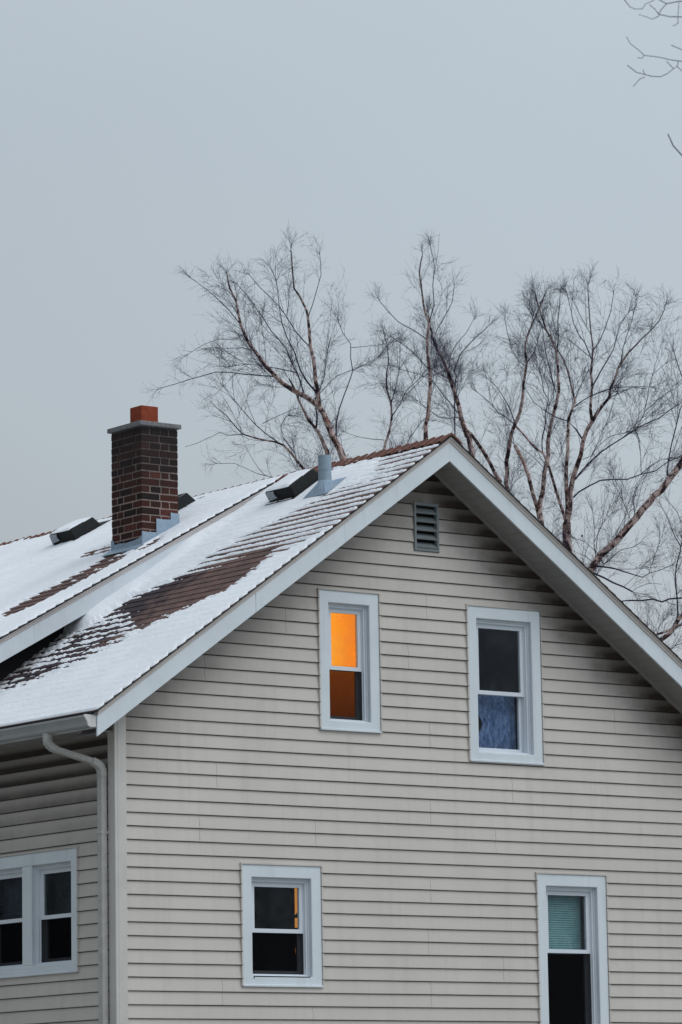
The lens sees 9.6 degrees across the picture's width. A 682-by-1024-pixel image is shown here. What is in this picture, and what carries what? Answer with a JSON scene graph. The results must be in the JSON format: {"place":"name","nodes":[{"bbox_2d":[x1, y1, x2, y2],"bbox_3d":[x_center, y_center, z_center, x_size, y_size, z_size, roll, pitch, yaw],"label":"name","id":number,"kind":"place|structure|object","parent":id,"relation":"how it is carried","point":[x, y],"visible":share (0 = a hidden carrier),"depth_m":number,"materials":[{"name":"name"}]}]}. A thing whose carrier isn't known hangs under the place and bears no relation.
{"place":"outdoors","nodes":[
{"label":"outdoors","id":0,"kind":"place"},
{"bbox_2d":[0,0,681,765],"label":"sky","id":1,"kind":"structure","parent":0,"point":[141,141],"materials":[{"name":"grey"}]},
{"label":"ground","id":2,"kind":"structure","parent":0,"visible":0},
{"bbox_2d":[140,220,411,477],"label":"birch tree","id":3,"kind":"object","parent":2,"relation":"on","point":[320,409],"visible":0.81,"depth_m":57.02,"materials":[{"name":"brown plant"}]},
{"bbox_2d":[0,405,681,1023],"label":"house","id":4,"kind":"structure","parent":2,"relation":"on","point":[252,807],"depth_m":35.78,"materials":[{"name":"plastic"}]},
{"bbox_2d":[0,877,21,919],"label":"window blind","id":5,"kind":"object","parent":4,"relation":"attached to","point":[10,903],"depth_m":35.45,"materials":[{"name":"plastic"}]},
{"bbox_2d":[53,869,85,914],"bbox_3d":[-2.302,3.227,34.758,0.026,0.449,0.560,6,-11,-36],"label":"window blind","id":6,"kind":"object","parent":4,"relation":"attached to","point":[61,894],"depth_m":34.87,"materials":[{"name":"black plastic"}]},
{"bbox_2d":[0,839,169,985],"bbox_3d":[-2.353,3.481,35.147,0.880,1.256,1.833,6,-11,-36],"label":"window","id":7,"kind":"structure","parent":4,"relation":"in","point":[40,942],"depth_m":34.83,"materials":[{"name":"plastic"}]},
{"bbox_2d":[0,475,281,637],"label":"snow","id":8,"kind":"structure","parent":4,"relation":"on","point":[30,568],"depth_m":38.30,"materials":[{"name":"white snow"}]},
{"bbox_2d":[50,468,311,534],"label":"snow","id":9,"kind":"structure","parent":4,"relation":"on","point":[287,480],"depth_m":37.27,"materials":[{"name":"white snow"}]},
{"bbox_2d":[0,444,438,726],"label":"snow","id":10,"kind":"structure","parent":4,"relation":"on","point":[97,680],"depth_m":35.57,"materials":[{"name":"white snow"}]},
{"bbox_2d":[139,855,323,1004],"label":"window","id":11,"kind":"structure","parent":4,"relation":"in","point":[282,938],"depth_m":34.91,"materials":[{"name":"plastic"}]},
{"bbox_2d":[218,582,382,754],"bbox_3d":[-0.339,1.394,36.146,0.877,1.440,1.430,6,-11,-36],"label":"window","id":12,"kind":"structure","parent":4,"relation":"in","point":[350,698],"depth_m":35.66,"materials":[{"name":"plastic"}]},
{"bbox_2d":[331,613,355,666],"bbox_3d":[-0.050,1.315,35.704,0.450,1.110,0.004,6,-11,-36],"label":"roller shade","id":13,"kind":"object","parent":4,"relation":"attached to","point":[343,649],"visible":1,"depth_m":35.79,"materials":[{"name":"orange fabric"}]},
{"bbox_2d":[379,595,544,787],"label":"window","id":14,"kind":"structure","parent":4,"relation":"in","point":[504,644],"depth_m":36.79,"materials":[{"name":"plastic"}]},
{"bbox_2d":[478,695,515,749],"bbox_3d":[1.396,1.920,36.715,0.445,0.565,0.030,6,-11,-36],"label":"curtain","id":15,"kind":"object","parent":4,"relation":"attached to","point":[496,714],"visible":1,"depth_m":36.73,"materials":[{"name":"blue fabric"}]},
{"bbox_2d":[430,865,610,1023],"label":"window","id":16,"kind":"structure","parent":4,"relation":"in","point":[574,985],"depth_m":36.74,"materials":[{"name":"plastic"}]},
{"bbox_2d":[548,895,580,949],"bbox_3d":[1.965,3.698,36.813,0.520,0.604,0.026,6,-11,-36],"label":"window blind","id":17,"kind":"object","parent":4,"relation":"attached to","point":[564,924],"depth_m":36.85,"materials":[{"name":"teal plastic"}]},
{"bbox_2d":[334,229,507,482],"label":"birch tree","id":18,"kind":"object","parent":2,"relation":"on","point":[441,357],"visible":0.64,"depth_m":60.12,"materials":[{"name":"brown plant"}]},
{"bbox_2d":[454,266,588,550],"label":"birch tree","id":19,"kind":"object","parent":2,"relation":"on","point":[538,503],"visible":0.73,"depth_m":58.43,"materials":[{"name":"brown plant"}]},
{"bbox_2d":[494,257,681,572],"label":"birch tree","id":20,"kind":"object","parent":2,"relation":"on","point":[568,506],"visible":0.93,"depth_m":55.01,"materials":[{"name":"brown plant"}]},
{"bbox_2d":[553,331,681,614],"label":"birch tree","id":21,"kind":"object","parent":2,"relation":"on","point":[598,558],"visible":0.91,"depth_m":53.02,"materials":[{"name":"brown plant"}]},
{"bbox_2d":[622,484,681,652],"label":"birch tree","id":22,"kind":"object","parent":2,"relation":"on","point":[676,625],"visible":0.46,"depth_m":54.17,"materials":[{"name":"brown plant"}]},
{"bbox_2d":[625,0,681,155],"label":"overhanging tree","id":23,"kind":"object","parent":2,"relation":"on","point":[660,57],"visible":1,"depth_m":17.01,"materials":[{"name":"brown wood"}]}
]}

